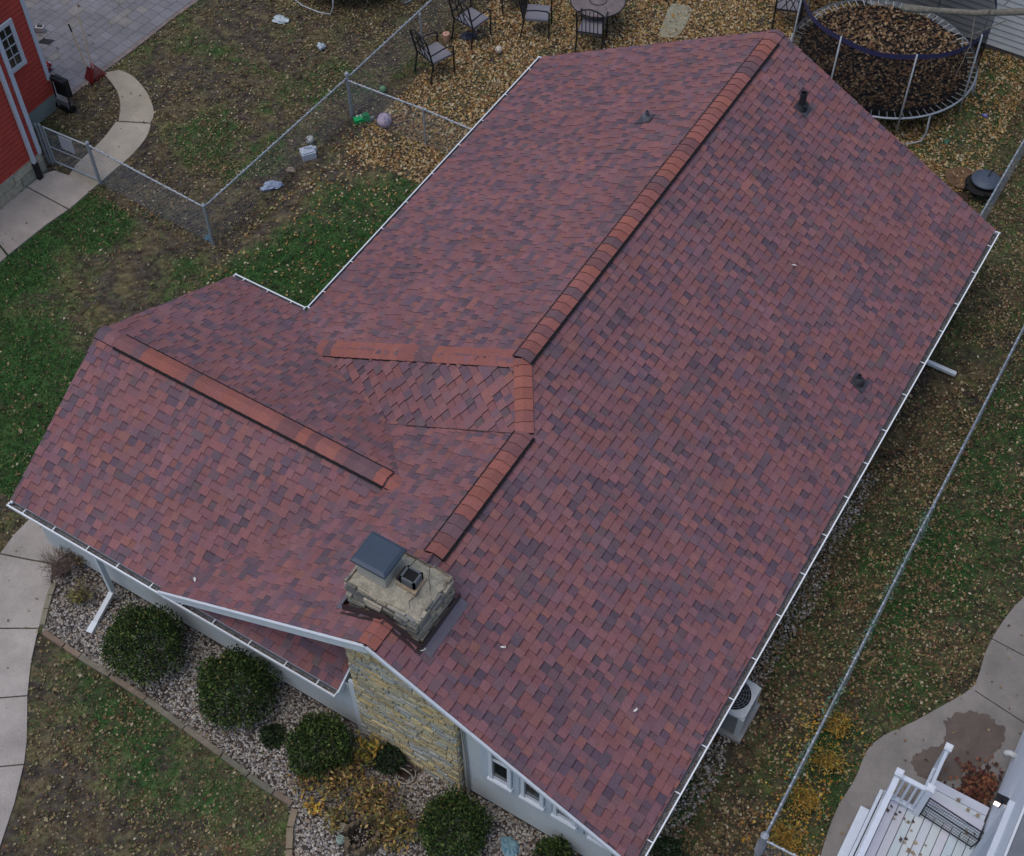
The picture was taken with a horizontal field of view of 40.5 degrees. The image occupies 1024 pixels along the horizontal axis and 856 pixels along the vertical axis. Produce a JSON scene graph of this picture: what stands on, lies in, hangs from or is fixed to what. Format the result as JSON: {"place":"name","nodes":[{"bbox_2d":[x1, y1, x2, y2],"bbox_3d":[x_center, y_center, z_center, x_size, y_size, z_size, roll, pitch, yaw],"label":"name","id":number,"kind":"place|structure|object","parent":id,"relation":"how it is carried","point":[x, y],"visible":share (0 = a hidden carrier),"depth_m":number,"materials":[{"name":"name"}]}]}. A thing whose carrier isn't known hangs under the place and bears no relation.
{"place":"outdoors","nodes":[
{"label":"outdoors","id":0,"kind":"place"},
{"bbox_2d":[0,520,67,846],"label":"front path","id":1,"kind":"structure","parent":0,"point":[23,588],"depth_m":22.98,"materials":[{"name":"concrete"}]},
{"bbox_2d":[34,25,45,32],"bbox_3d":[-11.046,-9.339,32.411,0.238,0.155,0.120,7,54,5],"label":"tool box","id":2,"kind":"object","parent":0,"point":[40,28],"visible":0.95,"depth_m":32.37,"materials":[{"name":"paint"}]},
{"bbox_2d":[0,171,92,262],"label":"sidewalk","id":3,"kind":"structure","parent":0,"point":[28,205],"depth_m":29.00,"materials":[{"name":"concrete"}]},
{"bbox_2d":[69,122,150,188],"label":"curved path","id":4,"kind":"structure","parent":0,"point":[124,142],"depth_m":30.05,"materials":[{"name":"concrete"}]},
{"bbox_2d":[24,0,198,99],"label":"paver patio","id":5,"kind":"structure","parent":0,"point":[110,41],"depth_m":32.54,"materials":[{"name":"concrete"}]},
{"bbox_2d":[45,61,51,70],"bbox_3d":[-10.605,-8.224,31.526,0.212,0.290,0.277,26,58,18],"label":"striped bag","id":6,"kind":"object","parent":5,"relation":"on","point":[49,65],"visible":0.44,"depth_m":31.50,"materials":[{"name":"paint"}]},
{"bbox_2d":[68,24,93,84],"bbox_3d":[-9.626,-8.330,30.954,0.136,1.316,0.588,-36,61,-23],"label":"snow shovel","id":7,"kind":"object","parent":5,"relation":"on","point":[89,73],"visible":1,"depth_m":31.18,"materials":[{"name":"paint"}]},
{"bbox_2d":[105,70,153,123],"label":"curved path","id":8,"kind":"structure","parent":0,"point":[135,107],"depth_m":31.00,"materials":[{"name":"concrete"}]},
{"bbox_2d":[78,15,106,85],"bbox_3d":[-9.390,-8.446,31.025,0.364,1.356,0.771,-4,53,-3],"label":"leaf rake","id":9,"kind":"object","parent":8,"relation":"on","point":[92,65],"visible":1,"depth_m":31.29,"materials":[{"name":"paint"}]},
{"bbox_2d":[0,0,1023,855],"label":"ground","id":10,"kind":"structure","parent":0,"point":[126,276],"depth_m":27.02,"materials":[{"name":"plant"}]},
{"bbox_2d":[0,0,57,210],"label":"red house","id":11,"kind":"structure","parent":10,"relation":"on","point":[27,98],"depth_m":28.89,"materials":[{"name":"wood"}]},
{"bbox_2d":[0,18,27,73],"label":"window","id":12,"kind":"structure","parent":11,"relation":"in","point":[9,38],"depth_m":28.85,"materials":[{"name":"glass"}]},
{"bbox_2d":[34,123,53,163],"bbox_3d":[-9.915,-6.024,29.375,0.140,1.120,0.056,8,54,6],"label":"gate post","id":13,"kind":"object","parent":10,"relation":"on","point":[45,143],"visible":1,"depth_m":29.35,"materials":[{"name":"metal"}]},
{"bbox_2d":[42,126,96,179],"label":"wire gate","id":14,"kind":"structure","parent":13,"relation":"attached to","point":[66,144],"depth_m":29.10,"materials":[{"name":"metal"}]},
{"bbox_2d":[39,609,48,626],"bbox_3d":[-7.818,3.172,23.186,0.090,0.080,0.298,0,53,0],"label":"edging stone","id":15,"kind":"object","parent":10,"relation":"on","point":[43,620],"visible":1,"depth_m":23.15,"materials":[{"name":"stone"}]},
{"bbox_2d":[42,630,64,648],"bbox_3d":[-7.575,3.497,22.937,0.445,0.090,0.085,27,58,19],"label":"landscape timber","id":16,"kind":"object","parent":10,"relation":"on","point":[53,638],"visible":1,"depth_m":22.90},
{"bbox_2d":[49,74,75,113],"bbox_3d":[-9.896,-7.365,30.498,0.440,0.916,0.250,26,58,18],"label":"hand cart","id":17,"kind":"object","parent":10,"relation":"on","point":[62,86],"visible":1,"depth_m":30.48,"materials":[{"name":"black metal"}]},
{"bbox_2d":[78,654,110,677],"bbox_3d":[-6.808,3.893,22.638,0.629,0.090,0.087,26,58,18],"label":"landscape timber","id":18,"kind":"object","parent":10,"relation":"on","point":[93,665],"visible":1,"depth_m":22.60,"materials":[{"name":"wood"}]},
{"bbox_2d":[109,673,146,700],"bbox_3d":[-6.201,4.197,22.407,0.741,0.090,0.085,27,58,19],"label":"landscape timber","id":19,"kind":"object","parent":10,"relation":"on","point":[129,688],"visible":1,"depth_m":22.37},
{"bbox_2d":[183,725,222,757],"bbox_3d":[-4.862,4.941,21.847,0.773,0.090,0.085,30,59,20],"label":"landscape timber","id":20,"kind":"object","parent":10,"relation":"on","point":[200,739],"visible":1,"depth_m":21.81,"materials":[{"name":"wood"}]},
{"bbox_2d":[221,753,249,777],"bbox_3d":[-4.308,5.261,21.606,0.533,0.090,0.085,30,59,21],"label":"landscape timber","id":21,"kind":"object","parent":10,"relation":"on","point":[239,768],"visible":1,"depth_m":21.57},
{"bbox_2d":[247,773,274,795],"bbox_3d":[-3.877,5.510,21.418,0.490,0.090,0.085,28,58,20],"label":"landscape timber","id":22,"kind":"object","parent":10,"relation":"on","point":[260,784],"visible":1,"depth_m":21.38,"materials":[{"name":"wood"}]},
{"bbox_2d":[260,180,283,190],"bbox_3d":[-5.088,-5.136,29.311,0.514,0.106,0.253,-15,55,-11],"label":"plastic bag","id":23,"kind":"object","parent":10,"relation":"on","point":[279,184],"visible":0.92,"depth_m":29.27,"materials":[{"name":"plastic"}]},
{"bbox_2d":[85,0,468,246],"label":"chain link fence","id":24,"kind":"object","parent":10,"relation":"on","point":[349,101],"visible":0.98,"depth_m":28.95,"materials":[{"name":"metal"}]},
{"bbox_2d":[272,15,288,23],"bbox_3d":[-5.446,-9.610,32.636,0.405,0.112,0.297,26,58,18],"label":"plastic bag","id":25,"kind":"object","parent":10,"relation":"on","point":[279,19],"visible":1,"depth_m":32.60,"materials":[{"name":"plastic"}]},
{"bbox_2d":[285,849,292,855],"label":"landscape timber","id":26,"kind":"object","parent":10,"relation":"on","point":[289,852],"visible":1,"depth_m":20.74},
{"bbox_2d":[286,827,293,849],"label":"landscape timber","id":27,"kind":"object","parent":10,"relation":"on","point":[289,837],"visible":1,"depth_m":20.86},
{"bbox_2d":[287,808,297,827],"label":"landscape timber","id":28,"kind":"object","parent":10,"relation":"on","point":[292,818],"visible":1,"depth_m":21.06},
{"bbox_2d":[299,145,316,161],"bbox_3d":[-4.367,-5.944,29.831,0.359,0.240,0.260,-19,56,-13],"label":"plastic jug","id":29,"kind":"object","parent":10,"relation":"on","point":[309,154],"visible":0.99,"depth_m":29.77,"materials":[{"name":"plastic"}]},
{"bbox_2d":[306,135,314,143],"bbox_3d":[-4.380,-6.253,30.091,0.190,0.190,0.190,26,58,18],"label":"ball","id":30,"kind":"object","parent":10,"relation":"on","point":[310,139],"visible":0.81,"depth_m":30.03,"materials":[{"name":"paint"}]},
{"bbox_2d":[44,555,582,855],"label":"planting bed","id":31,"kind":"object","parent":10,"relation":"on","point":[275,719],"visible":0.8,"depth_m":22.02,"materials":[{"name":"gravel"}]},
{"bbox_2d":[36,546,82,584],"bbox_3d":[-7.655,2.329,23.503,0.795,0.565,0.874,-36,61,-23],"label":"bare bush","id":32,"kind":"object","parent":31,"relation":"on","point":[61,572],"visible":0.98,"depth_m":23.47,"materials":[{"name":"brown plant"}]},
{"bbox_2d":[58,548,90,570],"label":"thin bush","id":33,"kind":"object","parent":31,"relation":"on","point":[77,560],"visible":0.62,"depth_m":23.51,"materials":[{"name":"brown plant"}]},
{"bbox_2d":[98,601,188,688],"bbox_3d":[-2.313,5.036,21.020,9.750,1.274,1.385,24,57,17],"label":"round shrub","id":34,"kind":"object","parent":31,"relation":"on","point":[121,631],"visible":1,"depth_m":22.01,"materials":[{"name":"green plant"}]},
{"bbox_2d":[144,697,185,730],"bbox_3d":[-5.536,4.563,22.132,0.844,0.090,0.085,30,59,21],"label":"landscape timber","id":35,"kind":"object","parent":31,"relation":"on","point":[172,719],"visible":1,"depth_m":22.09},
{"bbox_2d":[192,643,282,730],"bbox_3d":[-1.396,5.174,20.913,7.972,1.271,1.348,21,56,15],"label":"round shrub","id":36,"kind":"object","parent":31,"relation":"on","point":[241,662],"visible":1,"depth_m":21.52,"materials":[{"name":"green plant"}]},
{"bbox_2d":[258,722,288,750],"bbox_3d":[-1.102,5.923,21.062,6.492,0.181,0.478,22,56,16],"label":"ground plant","id":37,"kind":"object","parent":31,"relation":"on","point":[264,738],"visible":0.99,"depth_m":21.84,"materials":[{"name":"green plant"}]},
{"bbox_2d":[282,710,357,783],"bbox_3d":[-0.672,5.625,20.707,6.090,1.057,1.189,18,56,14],"label":"round shrub","id":38,"kind":"object","parent":31,"relation":"on","point":[304,729],"visible":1,"depth_m":21.05,"materials":[{"name":"green plant"}]},
{"bbox_2d":[317,797,350,835],"bbox_3d":[-2.612,5.884,20.891,0.531,0.467,0.580,-18,55,-13],"label":"wilted perennial","id":39,"kind":"object","parent":31,"relation":"on","point":[335,816],"visible":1,"depth_m":20.86,"materials":[{"name":"yellow plant"}]},
{"bbox_2d":[307,746,365,801],"bbox_3d":[-2.674,5.332,21.215,0.937,0.609,0.842,5,54,4],"label":"wilted perennial","id":40,"kind":"object","parent":31,"relation":"on","point":[336,783],"visible":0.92,"depth_m":21.10,"materials":[{"name":"yellow plant"}]},
{"bbox_2d":[336,835,344,844],"bbox_3d":[-2.570,6.173,20.790,0.144,0.094,0.137,26,58,18],"label":"stone rosette","id":41,"kind":"object","parent":31,"relation":"on","point":[339,839],"visible":1,"depth_m":20.77,"materials":[{"name":"paint"}]},
{"bbox_2d":[343,816,382,855],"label":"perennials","id":42,"kind":"object","parent":31,"relation":"on","point":[351,846],"visible":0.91,"depth_m":20.82,"materials":[{"name":"plant"}]},
{"bbox_2d":[344,729,384,768],"bbox_3d":[-2.275,5.008,21.522,0.600,0.496,0.636,26,58,18],"label":"wilted perennial","id":43,"kind":"object","parent":31,"relation":"on","point":[369,749],"visible":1,"depth_m":21.43,"materials":[{"name":"yellow plant"}]},
{"bbox_2d":[339,768,405,827],"bbox_3d":[-2.104,5.644,20.989,1.061,0.594,0.903,26,58,18],"label":"wilted perennial","id":44,"kind":"object","parent":31,"relation":"on","point":[367,791],"visible":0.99,"depth_m":20.93,"materials":[{"name":"yellow plant"}]},
{"bbox_2d":[372,741,407,776],"bbox_3d":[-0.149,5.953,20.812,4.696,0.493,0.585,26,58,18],"label":"ground plant","id":45,"kind":"object","parent":31,"relation":"on","point":[382,754],"visible":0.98,"depth_m":21.37,"materials":[{"name":"green plant"}]},
{"bbox_2d":[366,803,423,855],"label":"wilted perennial","id":46,"kind":"object","parent":31,"relation":"on","point":[391,831],"visible":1,"depth_m":20.72,"materials":[{"name":"yellow plant"}]},
{"bbox_2d":[415,783,494,855],"bbox_3d":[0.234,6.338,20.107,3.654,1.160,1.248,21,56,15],"label":"round shrub","id":47,"kind":"object","parent":31,"relation":"on","point":[466,808],"visible":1,"depth_m":20.23,"materials":[{"name":"leaf"},{"name":"bark"}]},
{"bbox_2d":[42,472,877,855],"bbox_3d":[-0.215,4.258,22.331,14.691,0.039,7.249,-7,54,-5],"label":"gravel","id":48,"kind":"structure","parent":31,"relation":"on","point":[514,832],"depth_m":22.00,"materials":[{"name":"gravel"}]},
{"bbox_2d":[43,595,52,608],"bbox_3d":[-7.810,2.941,23.358,0.090,0.080,0.246,2,53,2],"label":"edging stone","id":49,"kind":"object","parent":48,"relation":"on","point":[48,601],"visible":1,"depth_m":23.32,"materials":[{"name":"stone"}]},
{"bbox_2d":[47,583,55,595],"bbox_3d":[-7.793,2.745,23.503,0.090,0.080,0.212,4,54,3],"label":"edging stone","id":50,"kind":"object","parent":48,"relation":"on","point":[52,589],"visible":0.93,"depth_m":23.47,"materials":[{"name":"stone"}]},
{"bbox_2d":[63,644,80,659],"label":"landscape timber","id":51,"kind":"object","parent":48,"relation":"on","point":[72,651],"visible":1,"depth_m":22.76,"materials":[{"name":"wood"}]},
{"bbox_2d":[57,577,97,608],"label":"yellowing clump","id":52,"kind":"object","parent":48,"relation":"on","point":[77,595],"visible":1,"depth_m":23.21,"materials":[{"name":"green plant"}]},
{"bbox_2d":[272,790,293,806],"bbox_3d":[-3.512,5.691,21.281,0.337,0.090,0.087,26,58,18],"label":"landscape timber","id":53,"kind":"object","parent":48,"relation":"on","point":[276,794],"visible":1,"depth_m":21.25,"materials":[{"name":"wood"}]},
{"bbox_2d":[287,772,316,797],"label":"weedy plant","id":54,"kind":"object","parent":48,"relation":"on","point":[305,780],"visible":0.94,"depth_m":21.25,"materials":[{"name":"brown plant"}]},
{"bbox_2d":[301,787,332,815],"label":"weedy plant","id":55,"kind":"object","parent":48,"relation":"on","point":[312,803],"visible":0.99,"depth_m":21.07,"materials":[{"name":"yellow plant"}]},
{"bbox_2d":[398,762,413,777],"bbox_3d":[-1.653,5.320,21.520,0.260,0.090,0.256,26,58,18],"label":"flower pot","id":56,"kind":"object","parent":48,"relation":"on","point":[404,774],"visible":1,"depth_m":21.52,"materials":[{"name":"paint"}]},
{"bbox_2d":[396,765,415,783],"bbox_3d":[-1.644,5.316,21.418,0.318,0.195,0.316,26,58,18],"label":"wire hoop","id":57,"kind":"object","parent":48,"relation":"on","point":[409,773],"visible":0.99,"depth_m":21.41,"materials":[{"name":"paint"}]},
{"bbox_2d":[500,836,519,855],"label":"plastic bag","id":58,"kind":"object","parent":48,"relation":"on","point":[510,846],"visible":1,"depth_m":20.77,"materials":[{"name":"plastic"}]},
{"bbox_2d":[530,833,575,855],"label":"round shrub","id":59,"kind":"object","parent":31,"relation":"on","point":[544,846],"visible":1,"depth_m":20.33,"materials":[{"name":"green plant"}]},
{"bbox_2d":[652,833,684,855],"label":"round shrub","id":60,"kind":"object","parent":31,"relation":"on","point":[673,844],"visible":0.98,"depth_m":20.53,"materials":[{"name":"green plant"}]},
{"bbox_2d":[317,42,325,50],"bbox_3d":[-4.417,-8.819,32.014,0.215,0.157,0.206,26,58,18],"label":"plastic bag","id":61,"kind":"object","parent":10,"relation":"on","point":[320,46],"visible":1,"depth_m":31.97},
{"bbox_2d":[294,0,411,14],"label":"trampoline","id":62,"kind":"object","parent":10,"relation":"on","point":[330,13],"visible":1,"depth_m":32.86,"materials":[{"name":"paint"}]},
{"bbox_2d":[353,112,373,124],"bbox_3d":[-3.276,-6.839,30.533,0.439,0.150,0.170,-19,56,-13],"label":"toy truck","id":63,"kind":"object","parent":10,"relation":"on","point":[357,119],"visible":1,"depth_m":30.49,"materials":[{"name":"paint"}]},
{"bbox_2d":[379,85,386,92],"bbox_3d":[-2.897,-7.598,31.095,0.170,0.170,0.170,26,58,18],"label":"ball","id":64,"kind":"object","parent":10,"relation":"on","point":[382,89],"visible":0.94,"depth_m":31.04,"materials":[{"name":"paint"}]},
{"bbox_2d":[377,113,391,127],"bbox_3d":[-2.796,-6.734,30.352,0.330,0.330,0.330,26,58,18],"label":"ball","id":65,"kind":"object","parent":10,"relation":"on","point":[381,122],"visible":0.98,"depth_m":30.24,"materials":[{"name":"paint"}]},
{"bbox_2d":[348,80,471,152],"bbox_3d":[-1.854,-6.408,29.643,3.853,1.070,0.094,25,58,18],"label":"chain link fence","id":66,"kind":"object","parent":10,"relation":"on","point":[410,104],"visible":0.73,"depth_m":29.65,"materials":[{"name":"metal"}]},
{"bbox_2d":[409,29,454,84],"bbox_3d":[-1.791,-8.466,31.016,0.780,1.327,0.664,-33,60,-22],"label":"patio chair","id":67,"kind":"object","parent":10,"relation":"on","point":[435,53],"visible":1,"depth_m":31.05,"materials":[{"name":"black metal"}]},
{"bbox_2d":[442,31,449,41],"bbox_3d":[-1.526,-9.072,32.157,0.170,0.209,0.168,26,58,18],"label":"plastic bucket","id":68,"kind":"object","parent":10,"relation":"on","point":[446,36],"visible":1,"depth_m":32.10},
{"bbox_2d":[459,31,476,40],"bbox_3d":[-1.023,-9.126,32.249,0.400,0.111,0.335,-23,56,-16],"label":"dark cloth","id":69,"kind":"object","parent":10,"relation":"on","point":[466,36],"visible":0.96,"depth_m":32.20,"materials":[{"name":"fabric"}]},
{"bbox_2d":[448,0,490,49],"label":"patio chair","id":70,"kind":"object","parent":10,"relation":"on","point":[471,18],"visible":1,"depth_m":31.78,"materials":[{"name":"black metal"}]},
{"bbox_2d":[495,46,502,52],"bbox_3d":[-0.303,-8.704,31.901,0.170,0.170,0.170,26,58,18],"label":"ball","id":71,"kind":"object","parent":10,"relation":"on","point":[498,49],"visible":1,"depth_m":31.84,"materials":[{"name":"paint"}]},
{"bbox_2d":[6,29,999,855],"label":"house","id":72,"kind":"structure","parent":10,"relation":"on","point":[578,385],"depth_m":22.20,"materials":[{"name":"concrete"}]},
{"bbox_2d":[487,752,512,792],"bbox_3d":[-0.172,4.833,19.758,0.415,1.215,0.090,26,58,18],"label":"window","id":73,"kind":"structure","parent":72,"relation":"in","point":[500,775],"depth_m":19.98,"materials":[{"name":"paint"}]},
{"bbox_2d":[518,778,544,811],"bbox_3d":[0.290,5.093,19.638,0.415,1.092,0.090,26,58,18],"label":"window","id":74,"kind":"structure","parent":72,"relation":"in","point":[528,794],"depth_m":19.93,"materials":[{"name":"paint"}]},
{"bbox_2d":[550,805,577,829],"bbox_3d":[0.748,5.401,19.586,0.415,0.805,0.090,26,58,18],"label":"window","id":75,"kind":"structure","parent":72,"relation":"in","point":[556,814],"depth_m":19.84,"materials":[{"name":"paint"}]},
{"bbox_2d":[586,834,606,849],"bbox_3d":[1.229,5.765,19.586,0.340,0.465,0.090,26,58,18],"label":"window","id":76,"kind":"structure","parent":72,"relation":"in","point":[588,837],"depth_m":19.73,"materials":[{"name":"paint"}]},
{"bbox_2d":[0,0,1023,855],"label":"fallen leaves","id":77,"kind":"object","parent":10,"relation":"on","point":[634,32],"visible":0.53,"depth_m":27.50,"materials":[{"name":"brown plant"}]},
{"bbox_2d":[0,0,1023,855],"bbox_3d":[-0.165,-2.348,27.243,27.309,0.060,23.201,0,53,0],"label":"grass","id":78,"kind":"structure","parent":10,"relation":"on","point":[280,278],"depth_m":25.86,"materials":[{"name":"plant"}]},
{"bbox_2d":[518,0,551,40],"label":"patio chair","id":79,"kind":"object","parent":10,"relation":"on","point":[536,12],"visible":1,"depth_m":31.93,"materials":[{"name":"black metal"}]},
{"bbox_2d":[575,8,608,52],"bbox_3d":[1.813,-9.193,31.535,0.664,1.327,0.780,10,54,8],"label":"patio chair","id":80,"kind":"object","parent":10,"relation":"on","point":[591,26],"visible":0.98,"depth_m":31.55,"materials":[{"name":"black metal"}]},
{"bbox_2d":[570,0,625,23],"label":"round table","id":81,"kind":"object","parent":10,"relation":"on","point":[612,7],"visible":0.88,"depth_m":31.80,"materials":[{"name":"metal"}]},
{"bbox_2d":[659,3,691,38],"bbox_3d":[3.833,-9.530,32.602,0.557,0.090,1.358,16,55,12],"label":"stepping stone","id":82,"kind":"object","parent":10,"relation":"on","point":[680,23],"visible":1,"depth_m":32.58,"materials":[{"name":"stone"}]},
{"bbox_2d":[717,679,761,743],"bbox_3d":[3.442,4.338,21.818,0.760,0.754,0.760,26,58,18],"label":"air conditioner","id":83,"kind":"object","parent":10,"relation":"on","point":[738,719],"visible":0.43,"depth_m":21.59,"materials":[{"name":"metal"}]},
{"bbox_2d":[762,840,796,855],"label":"chain link fence","id":84,"kind":"object","parent":10,"relation":"on","point":[781,848],"visible":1,"depth_m":19.75,"materials":[{"name":"metal"}]},
{"bbox_2d":[771,0,798,28],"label":"patio chair","id":85,"kind":"object","parent":10,"relation":"on","point":[791,6],"visible":0.65,"depth_m":32.04,"materials":[{"name":"black metal"}]},
{"bbox_2d":[769,816,805,855],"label":"golden grass clump","id":86,"kind":"object","parent":10,"relation":"on","point":[787,843],"visible":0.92,"depth_m":20.72,"materials":[{"name":"yellow plant"}]},
{"bbox_2d":[784,777,822,820],"bbox_3d":[4.437,5.636,21.089,0.602,0.378,0.705,-11,54,-8],"label":"golden grass clump","id":87,"kind":"object","parent":10,"relation":"on","point":[802,801],"visible":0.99,"depth_m":21.09,"materials":[{"name":"yellow plant"}]},
{"bbox_2d":[805,741,852,777],"bbox_3d":[4.908,5.124,21.469,0.751,0.374,0.564,1,53,1],"label":"golden grass clump","id":88,"kind":"object","parent":10,"relation":"on","point":[828,762],"visible":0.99,"depth_m":21.45,"materials":[{"name":"yellow plant"}]},
{"bbox_2d":[819,706,856,739],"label":"golden grass clump","id":89,"kind":"object","parent":10,"relation":"on","point":[839,724],"visible":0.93,"depth_m":21.79,"materials":[{"name":"yellow plant"}]},
{"bbox_2d":[753,325,1023,855],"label":"chain link fence","id":90,"kind":"object","parent":10,"relation":"on","point":[761,844],"visible":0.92,"depth_m":22.15,"materials":[{"name":"metal"}]},
{"bbox_2d":[780,482,945,798],"bbox_3d":[5.656,3.388,22.226,0.251,1.216,6.432,26,58,18],"label":"climbing vine","id":91,"kind":"object","parent":90,"relation":"attached to","point":[853,651],"visible":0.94,"depth_m":21.85,"materials":[{"name":"green plant"}]},
{"bbox_2d":[790,0,996,144],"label":"trampoline","id":92,"kind":"object","parent":10,"relation":"on","point":[899,85],"visible":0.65,"depth_m":29.30,"materials":[{"name":"fabric"}]},
{"bbox_2d":[819,2,960,53],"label":"leaf litter","id":93,"kind":"object","parent":92,"relation":"on","point":[883,30],"visible":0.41,"depth_m":31.20,"materials":[{"name":"plant"}]},
{"bbox_2d":[851,0,1023,59],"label":"pale garage","id":94,"kind":"structure","parent":10,"relation":"on","point":[1006,37],"depth_m":31.46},
{"bbox_2d":[946,166,973,188],"bbox_3d":[9.526,-5.276,29.333,0.715,0.045,0.673,26,58,18],"label":"rusty bowl","id":95,"kind":"object","parent":10,"relation":"on","point":[950,178],"visible":0.69,"depth_m":29.40,"materials":[{"name":"metal"}]},
{"bbox_2d":[901,0,1023,74],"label":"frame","id":96,"kind":"object","parent":10,"relation":"on","point":[909,8],"visible":1,"depth_m":27.35,"materials":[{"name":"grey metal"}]},
{"bbox_2d":[962,169,999,205],"bbox_3d":[9.794,-5.102,28.890,0.690,0.608,0.745,26,58,18],"label":"fire pit","id":97,"kind":"object","parent":10,"relation":"on","point":[982,183],"visible":0.88,"depth_m":28.80,"materials":[{"name":"metal"}]},
{"bbox_2d":[969,730,1023,855],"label":"white house","id":98,"kind":"structure","parent":10,"relation":"on","point":[1003,830],"depth_m":18.86,"materials":[{"name":"concrete"}]},
{"bbox_2d":[969,800,1014,855],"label":"door","id":99,"kind":"structure","parent":98,"relation":"in","point":[987,846],"depth_m":18.49,"materials":[{"name":"paint"}]},
{"bbox_2d":[980,139,1023,218],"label":"chain link fence","id":100,"kind":"object","parent":10,"relation":"on","point":[1004,174],"visible":0.52,"depth_m":28.29,"materials":[{"name":"metal"}]},
{"bbox_2d":[821,597,1023,855],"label":"side path","id":101,"kind":"structure","parent":0,"point":[886,755],"depth_m":21.88,"materials":[{"name":"concrete"}]},
{"bbox_2d":[837,742,988,855],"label":"porch deck","id":102,"kind":"structure","parent":101,"relation":"on","point":[884,832],"depth_m":20.54,"materials":[{"name":"paint"}]},
{"bbox_2d":[886,787,979,855],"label":"deck leaves","id":103,"kind":"object","parent":102,"relation":"on","point":[908,822],"visible":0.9,"depth_m":20.57,"materials":[{"name":"brown plant"}]},
{"bbox_2d":[919,798,983,848],"bbox_3d":[6.522,5.882,20.522,0.953,0.091,0.322,32,60,22],"label":"wire rack","id":104,"kind":"object","parent":102,"relation":"on","point":[945,808],"visible":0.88,"depth_m":20.50,"materials":[{"name":"metal"}]},
{"bbox_2d":[910,710,1005,781],"bbox_3d":[7.012,5.035,21.717,0.930,0.010,1.655,38,62,25],"label":"damp stain","id":105,"kind":"object","parent":101,"relation":"on","point":[969,726],"visible":0.98,"depth_m":21.75,"materials":[{"name":"concrete"}]},
{"bbox_2d":[943,755,1003,807],"bbox_3d":[7.133,5.348,21.340,0.784,0.220,0.901,26,58,18],"label":"leaf pile","id":106,"kind":"object","parent":101,"relation":"on","point":[979,790],"visible":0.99,"depth_m":21.28,"materials":[{"name":"plant"}]},
{"bbox_2d":[975,638,1023,734],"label":"path joint","id":107,"kind":"object","parent":101,"relation":"on","point":[993,702],"visible":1,"depth_m":22.24,"materials":[{"name":"concrete"}]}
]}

